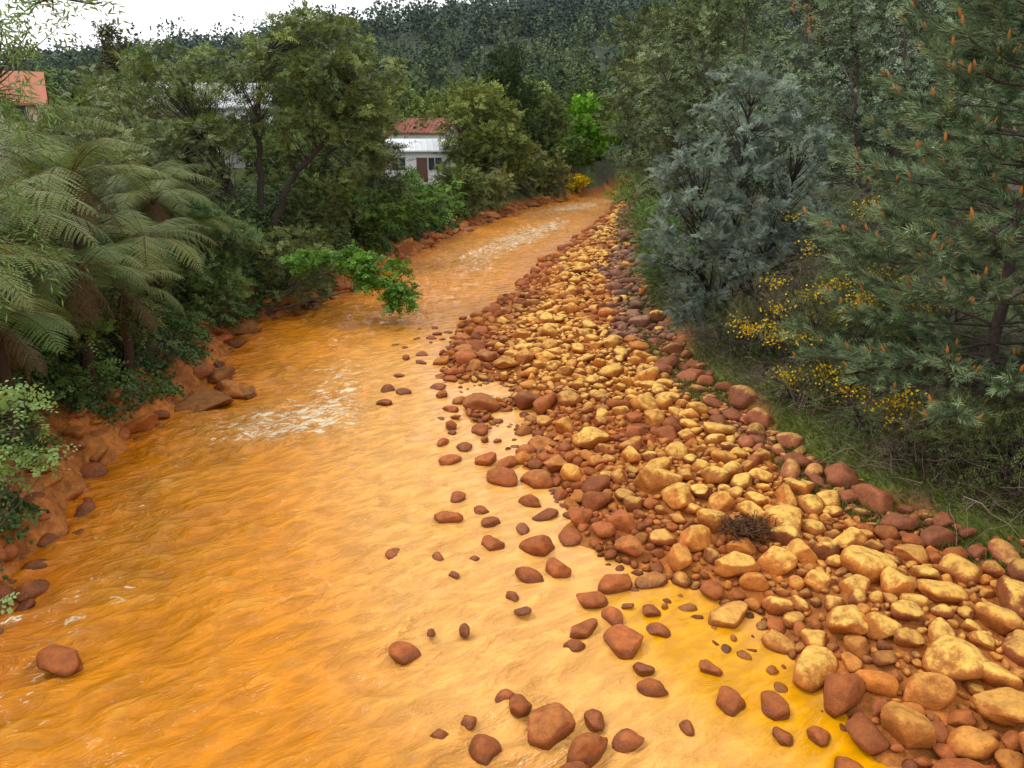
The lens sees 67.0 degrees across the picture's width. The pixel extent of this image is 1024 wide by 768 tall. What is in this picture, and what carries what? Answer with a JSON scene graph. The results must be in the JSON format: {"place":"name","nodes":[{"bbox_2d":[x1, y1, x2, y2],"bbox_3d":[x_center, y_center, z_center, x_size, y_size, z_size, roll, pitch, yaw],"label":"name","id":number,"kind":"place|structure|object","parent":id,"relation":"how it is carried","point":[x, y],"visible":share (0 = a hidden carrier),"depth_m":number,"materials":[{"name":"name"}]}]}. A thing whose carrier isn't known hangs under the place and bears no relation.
{"place":"outdoors","nodes":[
{"label":"outdoors","id":0,"kind":"place"},
{"bbox_2d":[3,106,26,170],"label":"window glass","id":1,"kind":"object","parent":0,"point":[22,108],"visible":0.07,"depth_m":41.84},
{"bbox_2d":[0,0,508,61],"label":"sky","id":2,"kind":"structure","parent":0,"point":[144,14],"materials":[{"name":"white"}]},
{"bbox_2d":[0,188,901,767],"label":"river water","id":3,"kind":"structure","parent":0,"point":[232,586],"depth_m":11.23,"materials":[{"name":"liquid"}]},
{"bbox_2d":[0,0,1023,767],"bbox_3d":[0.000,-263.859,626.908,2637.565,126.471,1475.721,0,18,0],"label":"ground","id":4,"kind":"structure","parent":0,"point":[52,500],"depth_m":16.07,"materials":[{"name":"soil"}]},
{"bbox_2d":[0,105,50,171],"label":"walls","id":5,"kind":"structure","parent":4,"relation":"on","point":[33,110],"depth_m":42.20,"materials":[{"name":"paint"}]},
{"bbox_2d":[0,71,49,108],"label":"roof","id":6,"kind":"structure","parent":5,"relation":"on","point":[41,90],"depth_m":43.02,"materials":[{"name":"paint"}]},
{"bbox_2d":[0,216,75,399],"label":"riverside shrub","id":7,"kind":"object","parent":4,"relation":"on","point":[29,279],"visible":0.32,"depth_m":15.34,"materials":[{"name":"green plant"}]},
{"bbox_2d":[0,298,77,468],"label":"tree fern","id":8,"kind":"object","parent":4,"relation":"on","point":[5,371],"visible":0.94,"depth_m":13.45,"materials":[{"name":"green plant"}]},
{"bbox_2d":[0,377,80,613],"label":"leafy bank shrub","id":9,"kind":"object","parent":4,"relation":"on","point":[4,399],"visible":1,"depth_m":9.55,"materials":[{"name":"green plant"}]},
{"bbox_2d":[0,117,80,193],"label":"tree fern","id":10,"kind":"object","parent":4,"relation":"on","point":[24,133],"visible":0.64,"depth_m":15.76,"materials":[{"name":"green plant"}]},
{"bbox_2d":[0,244,93,314],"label":"tree fern","id":11,"kind":"object","parent":4,"relation":"on","point":[2,279],"visible":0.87,"depth_m":11.99,"materials":[{"name":"green plant"}]},
{"bbox_2d":[0,173,120,419],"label":"tree fern","id":12,"kind":"object","parent":4,"relation":"on","point":[3,213],"visible":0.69,"depth_m":14.00,"materials":[{"name":"green plant"}]},
{"bbox_2d":[0,106,124,255],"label":"tree fern","id":13,"kind":"object","parent":4,"relation":"on","point":[28,145],"visible":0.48,"depth_m":19.41,"materials":[{"name":"green plant"}]},
{"bbox_2d":[3,294,130,418],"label":"riverside shrub","id":14,"kind":"object","parent":4,"relation":"on","point":[103,325],"visible":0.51,"depth_m":16.24,"materials":[{"name":"green plant"}]},
{"bbox_2d":[0,0,137,320],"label":"willow tree","id":15,"kind":"object","parent":4,"relation":"on","point":[6,102],"visible":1,"depth_m":8.48,"materials":[{"name":"green plant"}]},
{"bbox_2d":[45,105,106,153],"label":"broadleaf tree","id":16,"kind":"object","parent":4,"relation":"on","point":[60,129],"visible":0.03,"depth_m":58.45,"materials":[{"name":"green plant"}]},
{"bbox_2d":[0,100,153,259],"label":"riverside shrub","id":17,"kind":"object","parent":4,"relation":"on","point":[122,157],"visible":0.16,"depth_m":21.38,"materials":[{"name":"green plant"}]},
{"bbox_2d":[8,243,158,404],"bbox_3d":[-9.221,-1.061,16.675,3.501,4.050,3.028,0,18,0],"label":"tree fern","id":18,"kind":"object","parent":4,"relation":"on","point":[82,299],"visible":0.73,"depth_m":16.21,"materials":[{"name":"green plant"}]},
{"bbox_2d":[0,138,185,311],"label":"tree fern","id":19,"kind":"object","parent":4,"relation":"on","point":[73,162],"visible":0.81,"depth_m":17.69,"materials":[{"name":"green plant"}]},
{"bbox_2d":[5,76,191,215],"bbox_3d":[-14.023,-7.391,26.099,5.861,5.486,4.710,6,19,17],"label":"riverside shrub","id":20,"kind":"object","parent":4,"relation":"on","point":[143,134],"visible":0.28,"depth_m":25.66,"materials":[{"name":"green plant"}]},
{"bbox_2d":[45,259,183,362],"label":"riverside shrub","id":21,"kind":"object","parent":4,"relation":"on","point":[149,302],"visible":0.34,"depth_m":18.35,"materials":[{"name":"green plant"}]},
{"bbox_2d":[88,16,141,118],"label":"cypress tree","id":22,"kind":"object","parent":4,"relation":"on","point":[107,37],"visible":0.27,"depth_m":53.07,"materials":[{"name":"green plant"}]},
{"bbox_2d":[69,262,184,378],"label":"tree fern","id":23,"kind":"object","parent":4,"relation":"on","point":[128,348],"visible":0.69,"depth_m":17.95,"materials":[{"name":"green plant"}]},
{"bbox_2d":[47,50,212,193],"bbox_3d":[-15.990,-10.073,32.436,6.899,7.645,7.241,0,18,0],"label":"tree","id":24,"kind":"object","parent":4,"relation":"on","point":[114,93],"visible":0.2,"depth_m":31.68,"materials":[{"name":"green plant"}]},
{"bbox_2d":[64,209,217,344],"bbox_3d":[-9.394,-2.484,20.095,3.748,3.885,3.494,0,18,0],"label":"tree fern","id":25,"kind":"object","parent":4,"relation":"on","point":[145,255],"visible":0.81,"depth_m":19.47,"materials":[{"name":"green plant"}]},
{"bbox_2d":[100,215,209,334],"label":"tree fern","id":26,"kind":"object","parent":4,"relation":"on","point":[166,266],"visible":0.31,"depth_m":21.58,"materials":[{"name":"green plant"}]},
{"bbox_2d":[90,160,220,222],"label":"tree fern","id":27,"kind":"object","parent":4,"relation":"on","point":[147,178],"visible":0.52,"depth_m":24.59,"materials":[{"name":"green plant"}]},
{"bbox_2d":[83,176,231,258],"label":"tree fern","id":28,"kind":"object","parent":4,"relation":"on","point":[156,209],"visible":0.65,"depth_m":22.77,"materials":[{"name":"green plant"}]},
{"bbox_2d":[100,238,219,345],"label":"riverside shrub","id":29,"kind":"object","parent":4,"relation":"on","point":[193,276],"visible":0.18,"depth_m":21.69,"materials":[{"name":"green plant"}]},
{"bbox_2d":[82,116,248,216],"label":"riverside shrub","id":30,"kind":"object","parent":4,"relation":"on","point":[169,128],"visible":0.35,"depth_m":27.70,"materials":[{"name":"green plant"}]},
{"bbox_2d":[101,134,237,179],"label":"broadleaf tree","id":31,"kind":"object","parent":4,"relation":"on","point":[231,176],"visible":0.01,"depth_m":49.41,"materials":[{"name":"green plant"}]},
{"bbox_2d":[76,66,273,178],"bbox_3d":[-17.018,-12.438,38.915,11.504,6.591,7.327,8,20,23],"label":"grey wattle tree","id":32,"kind":"object","parent":4,"relation":"on","point":[125,105],"visible":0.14,"depth_m":37.88,"materials":[{"name":"green plant"}]},
{"bbox_2d":[126,108,273,167],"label":"walls","id":33,"kind":"structure","parent":4,"relation":"on","point":[240,165],"depth_m":56.66,"materials":[{"name":"paint"}]},
{"bbox_2d":[111,82,277,109],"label":"roof","id":34,"kind":"structure","parent":33,"relation":"on","point":[234,103],"depth_m":56.34,"materials":[{"name":"paint"}]},
{"bbox_2d":[166,207,247,296],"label":"tree fern","id":35,"kind":"object","parent":4,"relation":"on","point":[206,220],"visible":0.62,"depth_m":25.04,"materials":[{"name":"green plant"}]},
{"bbox_2d":[160,200,267,291],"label":"riverside shrub","id":36,"kind":"object","parent":4,"relation":"on","point":[246,233],"visible":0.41,"depth_m":25.48,"materials":[{"name":"green plant"}]},
{"bbox_2d":[172,263,260,334],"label":"riverside shrub","id":37,"kind":"object","parent":4,"relation":"on","point":[223,278],"visible":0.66,"depth_m":24.58,"materials":[{"name":"green plant"}]},
{"bbox_2d":[0,167,461,579],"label":"ivy undergrowth","id":38,"kind":"object","parent":4,"relation":"on","point":[250,195],"visible":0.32,"depth_m":21.19,"materials":[{"name":"green plant"}]},
{"bbox_2d":[89,0,418,235],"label":"black wattle tree","id":39,"kind":"object","parent":4,"relation":"on","point":[339,70],"visible":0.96,"depth_m":29.68,"materials":[{"name":"green plant"}]},
{"bbox_2d":[220,111,326,176],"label":"broadleaf tree","id":40,"kind":"object","parent":4,"relation":"on","point":[245,147],"visible":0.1,"depth_m":54.74,"materials":[{"name":"green plant"}]},
{"bbox_2d":[244,220,338,315],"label":"riverside shrub","id":41,"kind":"object","parent":4,"relation":"on","point":[266,248],"visible":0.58,"depth_m":29.02,"materials":[{"name":"green plant"}]},
{"bbox_2d":[244,97,372,190],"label":"riverside shrub","id":42,"kind":"object","parent":4,"relation":"on","point":[285,169],"visible":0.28,"depth_m":40.40,"materials":[{"name":"green plant"}]},
{"bbox_2d":[233,115,384,186],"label":"riverside shrub","id":43,"kind":"object","parent":4,"relation":"on","point":[246,171],"visible":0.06,"depth_m":47.56,"materials":[{"name":"green plant"}]},
{"bbox_2d":[255,169,371,261],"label":"riverside shrub","id":44,"kind":"object","parent":4,"relation":"on","point":[321,209],"visible":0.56,"depth_m":33.13,"materials":[{"name":"green plant"}]},
{"bbox_2d":[264,239,423,318],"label":"overhanging green shrub","id":45,"kind":"object","parent":4,"relation":"on","point":[360,266],"visible":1,"depth_m":27.09,"materials":[{"name":"green plant"}]},
{"bbox_2d":[299,101,421,223],"bbox_3d":[-7.752,-11.059,39.398,6.114,6.554,6.321,0,18,0],"label":"dark wattle tree","id":46,"kind":"object","parent":4,"relation":"on","point":[383,185],"visible":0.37,"depth_m":39.58,"materials":[{"name":"green plant"}]},
{"bbox_2d":[335,179,413,253],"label":"riverside shrub","id":47,"kind":"object","parent":4,"relation":"on","point":[380,221],"visible":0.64,"depth_m":38.44,"materials":[{"name":"green plant"}]},
{"bbox_2d":[376,185,442,236],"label":"riverside shrub","id":48,"kind":"object","parent":4,"relation":"on","point":[416,207],"visible":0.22,"depth_m":45.13,"materials":[{"name":"green plant"}]},
{"bbox_2d":[385,152,448,185],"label":"walls","id":49,"kind":"structure","parent":4,"relation":"on","point":[411,155],"depth_m":66.87,"materials":[{"name":"paint"}]},
{"bbox_2d":[393,158,440,169],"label":"window glass","id":50,"kind":"object","parent":49,"relation":"in","point":[432,162],"visible":0.5,"depth_m":66.97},
{"bbox_2d":[386,138,451,151],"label":"roof","id":51,"kind":"structure","parent":49,"relation":"on","point":[426,145],"depth_m":67.37,"materials":[{"name":"paint"}]},
{"bbox_2d":[416,158,427,181],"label":"door","id":52,"kind":"structure","parent":49,"relation":"attached to","point":[421,163],"depth_m":67.04,"materials":[{"name":"paint"}]},
{"bbox_2d":[382,125,457,144],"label":"walls","id":53,"kind":"structure","parent":4,"relation":"on","point":[418,136],"depth_m":88.56,"materials":[{"name":"paint"}]},
{"bbox_2d":[379,118,461,133],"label":"roof","id":54,"kind":"structure","parent":53,"relation":"on","point":[412,121],"depth_m":89.03,"materials":[{"name":"paint"}]},
{"bbox_2d":[381,165,468,229],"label":"riverside shrub","id":55,"kind":"object","parent":4,"relation":"on","point":[436,192],"visible":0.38,"depth_m":49.55,"materials":[{"name":"green plant"}]},
{"bbox_2d":[426,158,495,223],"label":"riverside shrub","id":56,"kind":"object","parent":4,"relation":"on","point":[469,178],"visible":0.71,"depth_m":56.52,"materials":[{"name":"green plant"}]},
{"bbox_2d":[419,72,540,190],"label":"rounded olive tree","id":57,"kind":"object","parent":4,"relation":"on","point":[489,139],"visible":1,"depth_m":65.36,"materials":[{"name":"green plant"}]},
{"bbox_2d":[473,167,520,211],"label":"riverside shrub","id":58,"kind":"object","parent":4,"relation":"on","point":[499,187],"visible":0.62,"depth_m":61.77,"materials":[{"name":"green plant"}]},
{"bbox_2d":[0,0,1017,163],"bbox_3d":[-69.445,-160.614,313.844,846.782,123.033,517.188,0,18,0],"label":"forested hillside trees","id":59,"kind":"object","parent":4,"relation":"on","point":[449,13],"visible":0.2,"depth_m":259.74,"materials":[{"name":"plant"}]},
{"bbox_2d":[470,42,547,153],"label":"dark conifer tree","id":60,"kind":"object","parent":4,"relation":"on","point":[509,75],"visible":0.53,"depth_m":81.41,"materials":[{"name":"green plant"}]},
{"bbox_2d":[0,194,1023,767],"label":"river stones","id":61,"kind":"object","parent":4,"relation":"on","point":[948,652],"visible":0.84,"depth_m":13.88,"materials":[{"name":"stone"}]},
{"bbox_2d":[498,144,553,199],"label":"riverside shrub","id":62,"kind":"object","parent":4,"relation":"on","point":[532,174],"visible":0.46,"depth_m":71.28,"materials":[{"name":"green plant"}]},
{"bbox_2d":[36,198,1023,767],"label":"river boulders","id":63,"kind":"object","parent":4,"relation":"on","point":[550,726],"visible":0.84,"depth_m":10.99,"materials":[{"name":"stone"}]},
{"bbox_2d":[316,0,747,191],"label":"power line","id":64,"kind":"object","parent":4,"relation":"on","point":[745,20],"visible":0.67,"depth_m":54.59,"materials":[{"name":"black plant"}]},
{"bbox_2d":[520,146,578,199],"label":"riverside shrub","id":65,"kind":"object","parent":4,"relation":"on","point":[552,181],"visible":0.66,"depth_m":75.40,"materials":[{"name":"green plant"}]},
{"bbox_2d":[518,89,585,168],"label":"green tree","id":66,"kind":"object","parent":4,"relation":"on","point":[550,118],"visible":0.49,"depth_m":86.26,"materials":[{"name":"green plant"}]},
{"bbox_2d":[549,131,599,188],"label":"riverside shrub","id":67,"kind":"object","parent":4,"relation":"on","point":[573,143],"visible":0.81,"depth_m":82.00,"materials":[{"name":"green plant"}]},
{"bbox_2d":[564,173,592,193],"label":"yellow gorse bush","id":68,"kind":"object","parent":4,"relation":"on","point":[579,180],"visible":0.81,"depth_m":80.82,"materials":[{"name":"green plant"}]},
{"bbox_2d":[558,92,629,163],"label":"bright green tree","id":69,"kind":"object","parent":4,"relation":"on","point":[595,134],"visible":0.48,"depth_m":89.97,"materials":[{"name":"green plant"}]},
{"bbox_2d":[601,172,648,204],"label":"riverside shrub","id":70,"kind":"object","parent":4,"relation":"on","point":[615,198],"visible":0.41,"depth_m":71.94,"materials":[{"name":"green plant"}]},
{"bbox_2d":[612,162,674,216],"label":"riverside shrub","id":71,"kind":"object","parent":4,"relation":"on","point":[628,202],"visible":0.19,"depth_m":52.33,"materials":[{"name":"green plant"}]},
{"bbox_2d":[581,0,706,160],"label":"tall wattle tree","id":72,"kind":"object","parent":4,"relation":"on","point":[626,23],"visible":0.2,"depth_m":73.19,"materials":[{"name":"green plant"}]},
{"bbox_2d":[605,167,695,246],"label":"riverside shrub","id":73,"kind":"object","parent":4,"relation":"on","point":[633,217],"visible":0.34,"depth_m":42.33,"materials":[{"name":"green plant"}]},
{"bbox_2d":[600,48,707,196],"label":"tall wattle tree","id":74,"kind":"object","parent":4,"relation":"on","point":[630,63],"visible":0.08,"depth_m":63.74,"materials":[{"name":"green plant"}]},
{"bbox_2d":[619,231,721,305],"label":"riverside shrub","id":75,"kind":"object","parent":4,"relation":"on","point":[656,270],"visible":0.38,"depth_m":27.70,"materials":[{"name":"green plant"}]},
{"bbox_2d":[617,178,727,272],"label":"riverside shrub","id":76,"kind":"object","parent":4,"relation":"on","point":[648,207],"visible":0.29,"depth_m":32.38,"materials":[{"name":"green plant"}]},
{"bbox_2d":[591,0,763,215],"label":"tall wattle tree","id":77,"kind":"object","parent":4,"relation":"on","point":[656,32],"visible":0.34,"depth_m":44.48,"materials":[{"name":"green plant"}]},
{"bbox_2d":[647,253,730,313],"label":"shrub","id":78,"kind":"object","parent":4,"relation":"on","point":[684,299],"visible":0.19,"depth_m":24.64,"materials":[{"name":"green plant"}]},
{"bbox_2d":[611,21,768,235],"bbox_3d":[8.541,-11.438,36.495,7.468,10.122,6.015,0,18,0],"label":"tall wattle tree","id":79,"kind":"object","parent":4,"relation":"on","point":[662,129],"visible":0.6,"depth_m":35.58,"materials":[{"name":"green plant"}]},
{"bbox_2d":[632,0,761,141],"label":"tall wattle tree","id":80,"kind":"object","parent":4,"relation":"on","point":[701,35],"visible":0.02,"depth_m":80.39,"materials":[{"name":"green plant"}]},
{"bbox_2d":[612,0,791,176],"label":"tall wattle tree","id":81,"kind":"object","parent":4,"relation":"on","point":[717,23],"visible":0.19,"depth_m":52.14,"materials":[{"name":"green plant"}]},
{"bbox_2d":[678,227,786,314],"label":"broom bush","id":82,"kind":"object","parent":4,"relation":"on","point":[734,291],"visible":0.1,"depth_m":24.05,"materials":[{"name":"green plant"}]},
{"bbox_2d":[697,287,788,361],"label":"broom bush","id":83,"kind":"object","parent":4,"relation":"on","point":[746,347],"visible":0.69,"depth_m":19.74,"materials":[{"name":"green plant"}]},
{"bbox_2d":[712,511,776,546],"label":"driftwood root clump","id":84,"kind":"object","parent":4,"relation":"on","point":[745,527],"visible":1,"depth_m":12.25,"materials":[{"name":"brown plant"}]},
{"bbox_2d":[631,63,859,339],"bbox_3d":[6.128,-4.449,20.697,5.898,7.718,4.492,0,18,0],"label":"silver wattle tree","id":85,"kind":"object","parent":4,"relation":"on","point":[771,225],"visible":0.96,"depth_m":20.39,"materials":[{"name":"green plant"}]},
{"bbox_2d":[679,43,865,250],"bbox_3d":[9.600,-8.457,28.725,6.547,7.812,4.979,0,18,0],"label":"tall wattle tree","id":86,"kind":"object","parent":4,"relation":"on","point":[756,185],"visible":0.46,"depth_m":28.39,"materials":[{"name":"green plant"}]},
{"bbox_2d":[721,237,855,373],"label":"broom bush","id":87,"kind":"object","parent":4,"relation":"on","point":[750,331],"visible":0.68,"depth_m":18.78,"materials":[{"name":"green plant"}]},
{"bbox_2d":[737,322,840,404],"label":"broom bush","id":88,"kind":"object","parent":4,"relation":"on","point":[779,368],"visible":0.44,"depth_m":17.86,"materials":[{"name":"green plant"}]},
{"bbox_2d":[750,345,873,414],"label":"broom bush","id":89,"kind":"object","parent":4,"relation":"on","point":[830,372],"visible":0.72,"depth_m":16.50,"materials":[{"name":"green plant"}]},
{"bbox_2d":[616,199,1023,575],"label":"riverbank grass","id":90,"kind":"structure","parent":4,"relation":"on","point":[819,410],"depth_m":14.79,"materials":[{"name":"green plant"}]},
{"bbox_2d":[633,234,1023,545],"bbox_3d":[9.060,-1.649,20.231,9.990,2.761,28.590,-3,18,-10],"label":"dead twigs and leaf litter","id":91,"kind":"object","parent":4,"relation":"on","point":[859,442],"visible":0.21,"depth_m":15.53,"materials":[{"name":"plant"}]},
{"bbox_2d":[745,253,947,393],"bbox_3d":[7.335,-0.972,16.979,3.856,3.673,3.435,-16,24,-40],"label":"broom bush","id":92,"kind":"object","parent":4,"relation":"on","point":[861,336],"visible":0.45,"depth_m":16.78,"materials":[{"name":"green plant"}]},
{"bbox_2d":[774,166,946,313],"bbox_3d":[8.810,-3.534,19.884,4.214,3.986,3.610,0,18,0],"label":"broom bush","id":93,"kind":"object","parent":4,"relation":"on","point":[875,223],"visible":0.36,"depth_m":19.68,"materials":[{"name":"green plant"}]},
{"bbox_2d":[778,195,958,353],"bbox_3d":[8.218,-2.375,18.225,3.714,4.174,3.318,-7,19,-20],"label":"broom bush","id":94,"kind":"object","parent":4,"relation":"on","point":[879,269],"visible":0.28,"depth_m":17.99,"materials":[{"name":"green plant"}]},
{"bbox_2d":[752,0,992,228],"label":"tall wattle tree","id":95,"kind":"object","parent":4,"relation":"on","point":[838,33],"visible":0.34,"depth_m":33.20,"materials":[{"name":"green plant"}]},
{"bbox_2d":[805,139,962,289],"bbox_3d":[10.277,-3.965,21.199,4.502,5.298,4.161,0,18,0],"label":"broom bush","id":96,"kind":"object","parent":4,"relation":"on","point":[840,204],"visible":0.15,"depth_m":21.41,"materials":[{"name":"green plant"}]},
{"bbox_2d":[760,0,1008,265],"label":"tall wattle tree","id":97,"kind":"object","parent":4,"relation":"on","point":[902,66],"visible":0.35,"depth_m":25.42,"materials":[{"name":"green plant"}]},
{"bbox_2d":[799,333,972,455],"bbox_3d":[7.010,0.222,14.806,2.999,2.161,2.828,-8,20,-23],"label":"broom bush","id":98,"kind":"object","parent":4,"relation":"on","point":[859,417],"visible":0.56,"depth_m":14.77,"materials":[{"name":"green plant"}]},
{"bbox_2d":[761,0,1014,196],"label":"tall wattle tree","id":99,"kind":"object","parent":4,"relation":"on","point":[818,53],"visible":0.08,"depth_m":44.29,"materials":[{"name":"green plant"}]},
{"bbox_2d":[775,0,1023,425],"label":"pine tree","id":100,"kind":"object","parent":4,"relation":"on","point":[977,239],"visible":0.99,"depth_m":13.58,"materials":[{"name":"green plant"}]},
{"bbox_2d":[852,371,1014,486],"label":"broom bush","id":101,"kind":"object","parent":4,"relation":"on","point":[906,442],"visible":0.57,"depth_m":13.62,"materials":[{"name":"green plant"}]},
{"bbox_2d":[846,227,1023,369],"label":"broom bush","id":102,"kind":"object","parent":4,"relation":"on","point":[956,316],"visible":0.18,"depth_m":16.56,"materials":[{"name":"green plant"}]},
{"bbox_2d":[893,0,1023,229],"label":"pine tree","id":103,"kind":"object","parent":4,"relation":"on","point":[1010,94],"visible":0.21,"depth_m":17.23,"materials":[{"name":"green plant"}]},
{"bbox_2d":[900,364,1023,509],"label":"broom bush","id":104,"kind":"object","parent":4,"relation":"on","point":[982,454],"visible":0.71,"depth_m":12.83,"materials":[{"name":"green plant"}]},
{"bbox_2d":[904,0,1023,168],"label":"tall wattle tree","id":105,"kind":"object","parent":4,"relation":"on","point":[983,85],"visible":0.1,"depth_m":29.24,"materials":[{"name":"green plant"}]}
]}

